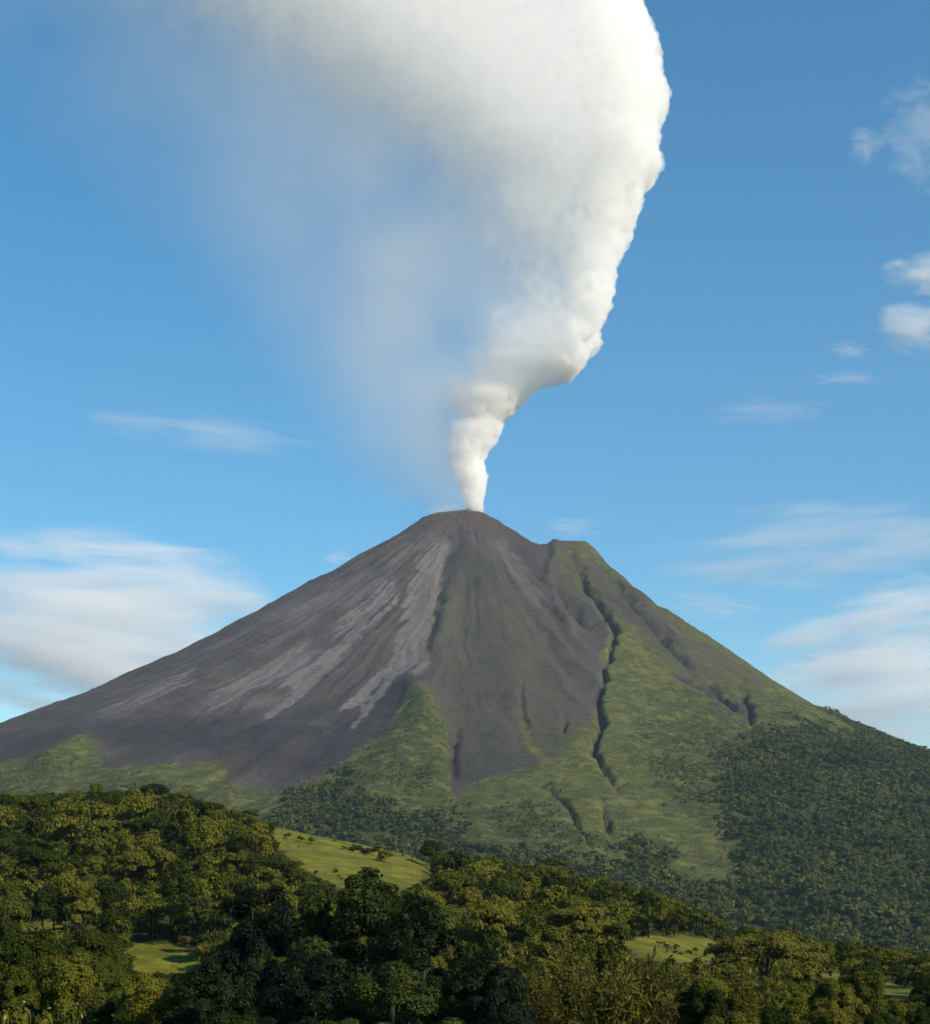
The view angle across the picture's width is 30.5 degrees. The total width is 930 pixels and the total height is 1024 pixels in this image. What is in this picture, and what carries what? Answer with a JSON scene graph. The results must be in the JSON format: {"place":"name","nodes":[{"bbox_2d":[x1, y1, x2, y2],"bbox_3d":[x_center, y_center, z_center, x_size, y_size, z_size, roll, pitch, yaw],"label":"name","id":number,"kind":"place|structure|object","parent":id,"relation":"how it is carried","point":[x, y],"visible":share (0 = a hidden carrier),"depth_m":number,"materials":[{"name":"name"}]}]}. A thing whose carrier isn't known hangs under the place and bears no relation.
{"place":"outdoors","nodes":[
{"label":"outdoors","id":0,"kind":"place"},
{"bbox_2d":[11,819,913,1023],"bbox_3d":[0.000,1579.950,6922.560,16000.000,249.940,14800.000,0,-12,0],"label":"ground","id":1,"kind":"structure","parent":0,"point":[170,957],"depth_m":630.42,"materials":[{"name":"green plant"}]},
{"bbox_2d":[0,920,22,947],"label":"broadleaf tree","id":2,"kind":"object","parent":1,"relation":"on","point":[6,926],"visible":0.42,"depth_m":395.71,"materials":[{"name":"green plant"}]},
{"bbox_2d":[0,882,24,895],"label":"broadleaf tree","id":3,"kind":"object","parent":1,"relation":"on","point":[7,887],"visible":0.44,"depth_m":493.43,"materials":[{"name":"green plant"}]},
{"bbox_2d":[0,832,30,852],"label":"broadleaf tree","id":4,"kind":"object","parent":1,"relation":"on","point":[9,840],"visible":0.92,"depth_m":623.33,"materials":[{"name":"green plant"}]},
{"bbox_2d":[0,892,34,922],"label":"broadleaf tree","id":5,"kind":"object","parent":1,"relation":"on","point":[16,907],"visible":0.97,"depth_m":439.76,"materials":[{"name":"green plant"}]},
{"bbox_2d":[0,965,40,1018],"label":"broadleaf tree","id":6,"kind":"object","parent":1,"relation":"on","point":[13,979],"visible":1,"depth_m":198.22,"materials":[{"name":"green plant"}]},
{"bbox_2d":[8,1001,33,1023],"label":"flowering shrub","id":7,"kind":"object","parent":1,"relation":"on","point":[19,1015],"visible":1,"depth_m":191.87,"materials":[{"name":"green plant"}]},
{"bbox_2d":[0,927,67,1023],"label":"broadleaf tree","id":8,"kind":"object","parent":1,"relation":"on","point":[27,950],"visible":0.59,"depth_m":211.10,"materials":[{"name":"green plant"}]},
{"bbox_2d":[15,845,65,920],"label":"broadleaf tree","id":9,"kind":"object","parent":1,"relation":"on","point":[43,860],"visible":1,"depth_m":538.85,"materials":[{"name":"green plant"}]},
{"bbox_2d":[33,1007,57,1023],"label":"flowering shrub","id":10,"kind":"object","parent":1,"relation":"on","point":[45,1017],"visible":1,"depth_m":190.00,"materials":[{"name":"green plant"}]},
{"bbox_2d":[25,886,67,929],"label":"broadleaf tree","id":11,"kind":"object","parent":1,"relation":"on","point":[41,909],"visible":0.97,"depth_m":470.40,"materials":[{"name":"green plant"}]},
{"bbox_2d":[30,949,98,1021],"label":"broadleaf tree","id":12,"kind":"object","parent":1,"relation":"on","point":[60,975],"visible":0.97,"depth_m":201.00,"materials":[{"name":"green plant"}]},
{"bbox_2d":[43,870,89,932],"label":"broadleaf tree","id":13,"kind":"object","parent":1,"relation":"on","point":[63,884],"visible":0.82,"depth_m":485.27,"materials":[{"name":"green plant"}]},
{"bbox_2d":[60,1003,85,1023],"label":"flowering shrub","id":14,"kind":"object","parent":1,"relation":"on","point":[73,1016],"visible":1,"depth_m":193.68,"materials":[{"name":"green plant"}]},
{"bbox_2d":[62,897,101,929],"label":"broadleaf tree","id":15,"kind":"object","parent":1,"relation":"on","point":[74,910],"visible":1,"depth_m":446.31,"materials":[{"name":"green plant"}]},
{"bbox_2d":[63,887,100,916],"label":"broadleaf tree","id":16,"kind":"object","parent":1,"relation":"on","point":[78,894],"visible":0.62,"depth_m":467.23,"materials":[{"name":"green plant"}]},
{"bbox_2d":[69,874,111,901],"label":"broadleaf tree","id":17,"kind":"object","parent":1,"relation":"on","point":[91,880],"visible":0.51,"depth_m":498.45,"materials":[{"name":"green plant"}]},
{"bbox_2d":[77,854,106,875],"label":"broadleaf tree","id":18,"kind":"object","parent":1,"relation":"on","point":[93,861],"visible":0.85,"depth_m":557.75,"materials":[{"name":"green plant"}]},
{"bbox_2d":[67,926,119,961],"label":"broadleaf tree","id":19,"kind":"object","parent":1,"relation":"on","point":[88,939],"visible":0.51,"depth_m":330.02,"materials":[{"name":"green plant"}]},
{"bbox_2d":[84,960,110,994],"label":"broadleaf tree","id":20,"kind":"object","parent":1,"relation":"on","point":[103,975],"visible":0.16,"depth_m":237.42,"materials":[{"name":"green plant"}]},
{"bbox_2d":[80,986,122,1023],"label":"broadleaf tree","id":21,"kind":"object","parent":1,"relation":"on","point":[93,1003],"visible":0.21,"depth_m":176.00,"materials":[{"name":"green plant"}]},
{"bbox_2d":[89,996,121,1023],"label":"broadleaf tree","id":22,"kind":"object","parent":1,"relation":"on","point":[104,1016],"visible":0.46,"depth_m":159.43,"materials":[{"name":"green plant"}]},
{"bbox_2d":[95,878,131,909],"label":"broadleaf tree","id":23,"kind":"object","parent":1,"relation":"on","point":[113,892],"visible":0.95,"depth_m":489.32,"materials":[{"name":"green plant"}]},
{"bbox_2d":[102,962,126,991],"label":"broadleaf tree","id":24,"kind":"object","parent":1,"relation":"on","point":[116,970],"visible":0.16,"depth_m":254.52,"materials":[{"name":"green plant"}]},
{"bbox_2d":[111,939,132,969],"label":"broadleaf tree","id":25,"kind":"object","parent":1,"relation":"on","point":[120,950],"visible":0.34,"depth_m":369.03,"materials":[{"name":"green plant"}]},
{"bbox_2d":[105,849,159,883],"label":"broadleaf tree","id":26,"kind":"object","parent":1,"relation":"on","point":[138,859],"visible":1,"depth_m":558.43,"materials":[{"name":"green plant"}]},
{"bbox_2d":[112,971,162,1023],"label":"broadleaf tree","id":27,"kind":"object","parent":1,"relation":"on","point":[130,988],"visible":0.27,"depth_m":155.02,"materials":[{"name":"green plant"}]},
{"bbox_2d":[139,783,169,794],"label":"broadleaf tree","id":28,"kind":"object","parent":1,"relation":"on","point":[158,788],"visible":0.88,"depth_m":853.27,"materials":[{"name":"green plant"}]},
{"bbox_2d":[118,981,192,1023],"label":"broadleaf tree","id":29,"kind":"object","parent":1,"relation":"on","point":[147,1006],"visible":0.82,"depth_m":144.98,"materials":[{"name":"green plant"}]},
{"bbox_2d":[141,846,177,883],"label":"broadleaf tree","id":30,"kind":"object","parent":1,"relation":"on","point":[163,855],"visible":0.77,"depth_m":564.57,"materials":[{"name":"green plant"}]},
{"bbox_2d":[160,858,190,893],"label":"broadleaf tree","id":31,"kind":"object","parent":1,"relation":"on","point":[176,870],"visible":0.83,"depth_m":531.18,"materials":[{"name":"green plant"}]},
{"bbox_2d":[164,971,216,1023],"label":"broadleaf tree","id":32,"kind":"object","parent":1,"relation":"on","point":[175,978],"visible":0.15,"depth_m":160.14,"materials":[{"name":"green plant"}]},
{"bbox_2d":[183,865,234,937],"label":"broadleaf tree","id":33,"kind":"object","parent":1,"relation":"on","point":[205,882],"visible":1,"depth_m":479.40,"materials":[{"name":"green plant"}]},
{"bbox_2d":[160,957,261,1023],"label":"leaved tree","id":34,"kind":"object","parent":1,"relation":"on","point":[202,985],"visible":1,"depth_m":143.09,"materials":[{"name":"green plant"}]},
{"bbox_2d":[205,905,244,930],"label":"broadleaf tree","id":35,"kind":"object","parent":1,"relation":"on","point":[216,921],"visible":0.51,"depth_m":450.13,"materials":[{"name":"green plant"}]},
{"bbox_2d":[223,850,253,874],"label":"broadleaf tree","id":36,"kind":"object","parent":1,"relation":"on","point":[232,861],"visible":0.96,"depth_m":574.25,"materials":[{"name":"green plant"}]},
{"bbox_2d":[209,884,307,1022],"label":"leaved tree","id":37,"kind":"object","parent":1,"relation":"on","point":[252,935],"visible":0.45,"depth_m":171.44,"materials":[{"name":"green plant"}]},
{"bbox_2d":[244,855,303,875],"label":"broadleaf tree","id":38,"kind":"object","parent":1,"relation":"on","point":[279,863],"visible":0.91,"depth_m":570.32,"materials":[{"name":"green plant"}]},
{"bbox_2d":[258,879,297,923],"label":"broadleaf tree","id":39,"kind":"object","parent":1,"relation":"on","point":[271,883],"visible":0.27,"depth_m":455.44,"materials":[{"name":"green plant"}]},
{"bbox_2d":[293,884,324,901],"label":"broadleaf tree","id":40,"kind":"object","parent":1,"relation":"on","point":[315,890],"visible":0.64,"depth_m":513.74,"materials":[{"name":"green plant"}]},
{"bbox_2d":[258,949,371,1023],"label":"leaved tree","id":41,"kind":"object","parent":1,"relation":"on","point":[317,990],"visible":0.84,"depth_m":128.97,"materials":[{"name":"green plant"}]},
{"bbox_2d":[268,866,426,1017],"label":"leaved tree","id":42,"kind":"object","parent":1,"relation":"on","point":[367,912],"visible":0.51,"depth_m":166.30,"materials":[{"name":"green plant"}]},
{"bbox_2d":[321,960,465,1023],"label":"leaved tree","id":43,"kind":"object","parent":1,"relation":"on","point":[376,996],"visible":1,"depth_m":126.29,"materials":[{"name":"green plant"}]},
{"bbox_2d":[352,892,474,1023],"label":"leaved tree","id":44,"kind":"object","parent":1,"relation":"on","point":[430,939],"visible":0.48,"depth_m":158.10,"materials":[{"name":"green plant"}]},
{"bbox_2d":[419,840,441,868],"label":"broadleaf tree","id":45,"kind":"object","parent":1,"relation":"on","point":[427,849],"visible":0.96,"depth_m":792.84,"materials":[{"name":"green plant"}]},
{"bbox_2d":[434,919,470,944],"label":"broadleaf tree","id":46,"kind":"object","parent":1,"relation":"on","point":[465,936],"visible":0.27,"depth_m":418.94,"materials":[{"name":"green plant"}]},
{"bbox_2d":[435,904,471,914],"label":"broadleaf tree","id":47,"kind":"object","parent":1,"relation":"on","point":[462,910],"visible":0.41,"depth_m":473.20,"materials":[{"name":"green plant"}]},
{"bbox_2d":[429,867,479,896],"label":"broadleaf tree","id":48,"kind":"object","parent":1,"relation":"on","point":[448,878],"visible":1,"depth_m":554.43,"materials":[{"name":"green plant"}]},
{"bbox_2d":[441,910,469,928],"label":"broadleaf tree","id":49,"kind":"object","parent":1,"relation":"on","point":[459,918],"visible":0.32,"depth_m":450.22,"materials":[{"name":"green plant"}]},
{"bbox_2d":[440,947,470,970],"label":"broadleaf tree","id":50,"kind":"object","parent":1,"relation":"on","point":[448,957],"visible":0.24,"depth_m":364.09,"materials":[{"name":"green plant"}]},
{"bbox_2d":[0,809,919,1023],"bbox_3d":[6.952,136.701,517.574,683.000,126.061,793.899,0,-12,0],"label":"undergrowth","id":51,"kind":"object","parent":1,"relation":"on","point":[901,974],"visible":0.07,"depth_m":588.10,"materials":[{"name":"green plant"}]},
{"bbox_2d":[0,787,929,1023],"bbox_3d":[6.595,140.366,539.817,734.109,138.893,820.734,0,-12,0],"label":"wood","id":52,"kind":"object","parent":1,"relation":"on","point":[70,816],"visible":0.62,"depth_m":606.03,"materials":[{"name":"green plant"}]},
{"bbox_2d":[453,886,482,911],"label":"broadleaf tree","id":53,"kind":"object","parent":1,"relation":"on","point":[468,896],"visible":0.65,"depth_m":507.38,"materials":[{"name":"green plant"}]},
{"bbox_2d":[434,948,540,1023],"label":"leaved tree","id":54,"kind":"object","parent":1,"relation":"on","point":[475,977],"visible":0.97,"depth_m":152.30,"materials":[{"name":"green plant"}]},
{"bbox_2d":[470,918,508,942],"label":"broadleaf tree","id":55,"kind":"object","parent":1,"relation":"on","point":[478,937],"visible":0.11,"depth_m":424.90,"materials":[{"name":"green plant"}]},
{"bbox_2d":[461,898,522,938],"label":"broadleaf tree","id":56,"kind":"object","parent":1,"relation":"on","point":[496,917],"visible":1,"depth_m":412.15,"materials":[{"name":"green plant"}]},
{"bbox_2d":[482,934,508,950],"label":"broadleaf tree","id":57,"kind":"object","parent":1,"relation":"on","point":[495,941],"visible":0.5,"depth_m":382.51,"materials":[{"name":"green plant"}]},
{"bbox_2d":[493,943,515,985],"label":"slender tree","id":58,"kind":"object","parent":1,"relation":"on","point":[506,952],"visible":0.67,"depth_m":212.62,"materials":[{"name":"green plant"}]},
{"bbox_2d":[488,895,520,909],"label":"broadleaf tree","id":59,"kind":"object","parent":1,"relation":"on","point":[497,899],"visible":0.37,"depth_m":465.41,"materials":[{"name":"green plant"}]},
{"bbox_2d":[489,872,522,896],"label":"broadleaf tree","id":60,"kind":"object","parent":1,"relation":"on","point":[512,883],"visible":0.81,"depth_m":574.85,"materials":[{"name":"green plant"}]},
{"bbox_2d":[490,958,552,1022],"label":"cane clump","id":61,"kind":"object","parent":1,"relation":"on","point":[531,973],"visible":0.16,"depth_m":170.05,"materials":[{"name":"green plant"}]},
{"bbox_2d":[504,904,547,945],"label":"broadleaf tree","id":62,"kind":"object","parent":1,"relation":"on","point":[530,914],"visible":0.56,"depth_m":440.23,"materials":[{"name":"green plant"}]},
{"bbox_2d":[521,971,568,1023],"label":"cane clump","id":63,"kind":"object","parent":1,"relation":"on","point":[541,1008],"visible":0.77,"depth_m":166.08,"materials":[{"name":"green plant"}]},
{"bbox_2d":[523,938,566,994],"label":"slender tree","id":64,"kind":"object","parent":1,"relation":"on","point":[542,947],"visible":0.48,"depth_m":208.28,"materials":[{"name":"green plant"}]},
{"bbox_2d":[539,925,572,950],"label":"broadleaf tree","id":65,"kind":"object","parent":1,"relation":"on","point":[551,934],"visible":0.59,"depth_m":404.10,"materials":[{"name":"green plant"}]},
{"bbox_2d":[541,874,570,905],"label":"broadleaf tree","id":66,"kind":"object","parent":1,"relation":"on","point":[559,880],"visible":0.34,"depth_m":577.52,"materials":[{"name":"green plant"}]},
{"bbox_2d":[540,858,573,870],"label":"flat topped tree","id":67,"kind":"object","parent":1,"relation":"on","point":[557,861],"visible":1,"depth_m":781.13,"materials":[{"name":"green plant"}]},
{"bbox_2d":[527,948,603,1023],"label":"cane clump","id":68,"kind":"object","parent":1,"relation":"on","point":[557,991],"visible":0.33,"depth_m":192.73,"materials":[{"name":"green plant"}]},
{"bbox_2d":[546,893,591,910],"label":"broadleaf tree","id":69,"kind":"object","parent":1,"relation":"on","point":[566,901],"visible":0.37,"depth_m":491.77,"materials":[{"name":"green plant"}]},
{"bbox_2d":[545,905,617,934],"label":"broadleaf tree","id":70,"kind":"object","parent":1,"relation":"on","point":[582,913],"visible":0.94,"depth_m":460.09,"materials":[{"name":"green plant"}]},
{"bbox_2d":[567,917,602,940],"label":"broadleaf tree","id":71,"kind":"object","parent":1,"relation":"on","point":[579,928],"visible":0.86,"depth_m":407.51,"materials":[{"name":"green plant"}]},
{"bbox_2d":[560,967,621,1022],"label":"cane clump","id":72,"kind":"object","parent":1,"relation":"on","point":[584,977],"visible":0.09,"depth_m":189.24,"materials":[{"name":"green plant"}]},
{"bbox_2d":[562,978,619,1023],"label":"cane clump","id":73,"kind":"object","parent":1,"relation":"on","point":[571,993],"visible":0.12,"depth_m":167.39,"materials":[{"name":"green plant"}]},
{"bbox_2d":[565,959,630,1023],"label":"cane clump","id":74,"kind":"object","parent":1,"relation":"on","point":[588,1016],"visible":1,"depth_m":161.10,"materials":[{"name":"green plant"}]},
{"bbox_2d":[595,939,622,987],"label":"slender tree","id":75,"kind":"object","parent":1,"relation":"on","point":[606,952],"visible":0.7,"depth_m":207.56,"materials":[{"name":"green plant"}]},
{"bbox_2d":[593,898,630,931],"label":"broadleaf tree","id":76,"kind":"object","parent":1,"relation":"on","point":[611,906],"visible":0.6,"depth_m":488.52,"materials":[{"name":"green plant"}]},
{"bbox_2d":[585,955,665,1023],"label":"cane clump","id":77,"kind":"object","parent":1,"relation":"on","point":[632,1011],"visible":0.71,"depth_m":164.15,"materials":[{"name":"green plant"}]},
{"bbox_2d":[616,957,678,1023],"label":"cane clump","id":78,"kind":"object","parent":1,"relation":"on","point":[665,1009],"visible":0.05,"depth_m":174.47,"materials":[{"name":"green plant"}]},
{"bbox_2d":[610,946,685,1023],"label":"cane clump","id":79,"kind":"object","parent":1,"relation":"on","point":[654,1011],"visible":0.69,"depth_m":165.98,"materials":[{"name":"green plant"}]},
{"bbox_2d":[648,959,684,1023],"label":"cane clump","id":80,"kind":"object","parent":1,"relation":"on","point":[676,980],"visible":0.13,"depth_m":238.00,"materials":[{"name":"green plant"}]},
{"bbox_2d":[675,978,725,1023],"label":"broadleaf tree","id":81,"kind":"object","parent":1,"relation":"on","point":[702,984],"visible":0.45,"depth_m":169.35,"materials":[{"name":"green plant"}]},
{"bbox_2d":[693,957,709,977],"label":"slender tree","id":82,"kind":"object","parent":1,"relation":"on","point":[699,966],"visible":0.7,"depth_m":299.80,"materials":[{"name":"green plant"}]},
{"bbox_2d":[681,975,733,1003],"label":"broadleaf tree","id":83,"kind":"object","parent":1,"relation":"on","point":[722,986],"visible":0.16,"depth_m":185.38,"materials":[{"name":"green plant"}]},
{"bbox_2d":[686,988,731,1023],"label":"broadleaf tree","id":84,"kind":"object","parent":1,"relation":"on","point":[709,1003],"visible":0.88,"depth_m":157.47,"materials":[{"name":"green plant"}]},
{"bbox_2d":[701,1010,761,1023],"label":"broadleaf tree","id":85,"kind":"object","parent":1,"relation":"on","point":[750,1017],"visible":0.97,"depth_m":150.71,"materials":[{"name":"green plant"}]},
{"bbox_2d":[723,993,749,1013],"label":"broadleaf tree","id":86,"kind":"object","parent":1,"relation":"on","point":[735,1002],"visible":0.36,"depth_m":160.19,"materials":[{"name":"green plant"}]},
{"bbox_2d":[717,956,795,1011],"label":"cane clump","id":87,"kind":"object","parent":1,"relation":"on","point":[749,993],"visible":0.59,"depth_m":163.59,"materials":[{"name":"green plant"}]},
{"bbox_2d":[704,929,834,976],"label":"umbrella tree","id":88,"kind":"object","parent":1,"relation":"on","point":[781,943],"visible":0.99,"depth_m":314.03,"materials":[{"name":"green plant"}]},
{"bbox_2d":[758,1006,792,1023],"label":"broadleaf tree","id":89,"kind":"object","parent":1,"relation":"on","point":[769,1015],"visible":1,"depth_m":146.76,"materials":[{"name":"green plant"}]},
{"bbox_2d":[757,990,809,1023],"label":"broadleaf tree","id":90,"kind":"object","parent":1,"relation":"on","point":[796,1007],"visible":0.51,"depth_m":166.77,"materials":[{"name":"green plant"}]},
{"bbox_2d":[780,979,815,1007],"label":"broadleaf tree","id":91,"kind":"object","parent":1,"relation":"on","point":[801,990],"visible":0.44,"depth_m":201.91,"materials":[{"name":"green plant"}]},
{"bbox_2d":[795,1007,852,1023],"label":"broadleaf tree","id":92,"kind":"object","parent":1,"relation":"on","point":[831,1016],"visible":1,"depth_m":153.02,"materials":[{"name":"green plant"}]},
{"bbox_2d":[804,977,845,1021],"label":"broadleaf tree","id":93,"kind":"object","parent":1,"relation":"on","point":[816,1000],"visible":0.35,"depth_m":172.27,"materials":[{"name":"green plant"}]},
{"bbox_2d":[818,987,870,1023],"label":"broadleaf tree","id":94,"kind":"object","parent":1,"relation":"on","point":[838,998],"visible":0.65,"depth_m":164.01,"materials":[{"name":"green plant"}]},
{"bbox_2d":[837,969,889,1007],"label":"broadleaf tree","id":95,"kind":"object","parent":1,"relation":"on","point":[860,984],"visible":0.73,"depth_m":201.11,"materials":[{"name":"green plant"}]},
{"bbox_2d":[864,1013,894,1023],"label":"broadleaf tree","id":96,"kind":"object","parent":1,"relation":"on","point":[874,1018],"visible":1,"depth_m":145.41,"materials":[{"name":"green plant"}]},
{"bbox_2d":[870,1000,925,1023],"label":"broadleaf tree","id":97,"kind":"object","parent":1,"relation":"on","point":[897,1012],"visible":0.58,"depth_m":164.55,"materials":[{"name":"green plant"}]},
{"bbox_2d":[904,1006,929,1023],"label":"broadleaf tree","id":98,"kind":"object","parent":1,"relation":"on","point":[921,1015],"visible":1,"depth_m":150.77,"materials":[{"name":"green plant"}]},
{"bbox_2d":[0,508,929,948],"bbox_3d":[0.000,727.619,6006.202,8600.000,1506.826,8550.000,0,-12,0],"label":"volcano","id":99,"kind":"structure","parent":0,"point":[514,656],"depth_m":4513.58},
{"bbox_2d":[0,677,929,963],"bbox_3d":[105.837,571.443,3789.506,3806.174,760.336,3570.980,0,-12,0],"label":"slope forest","id":100,"kind":"object","parent":99,"relation":"on","point":[814,883],"visible":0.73,"depth_m":3212.77,"materials":[{"name":"green plant"}]},
{"bbox_2d":[0,0,929,748],"label":"sky","id":101,"kind":"structure","parent":0,"point":[287,287],"materials":[{"name":"blue"}]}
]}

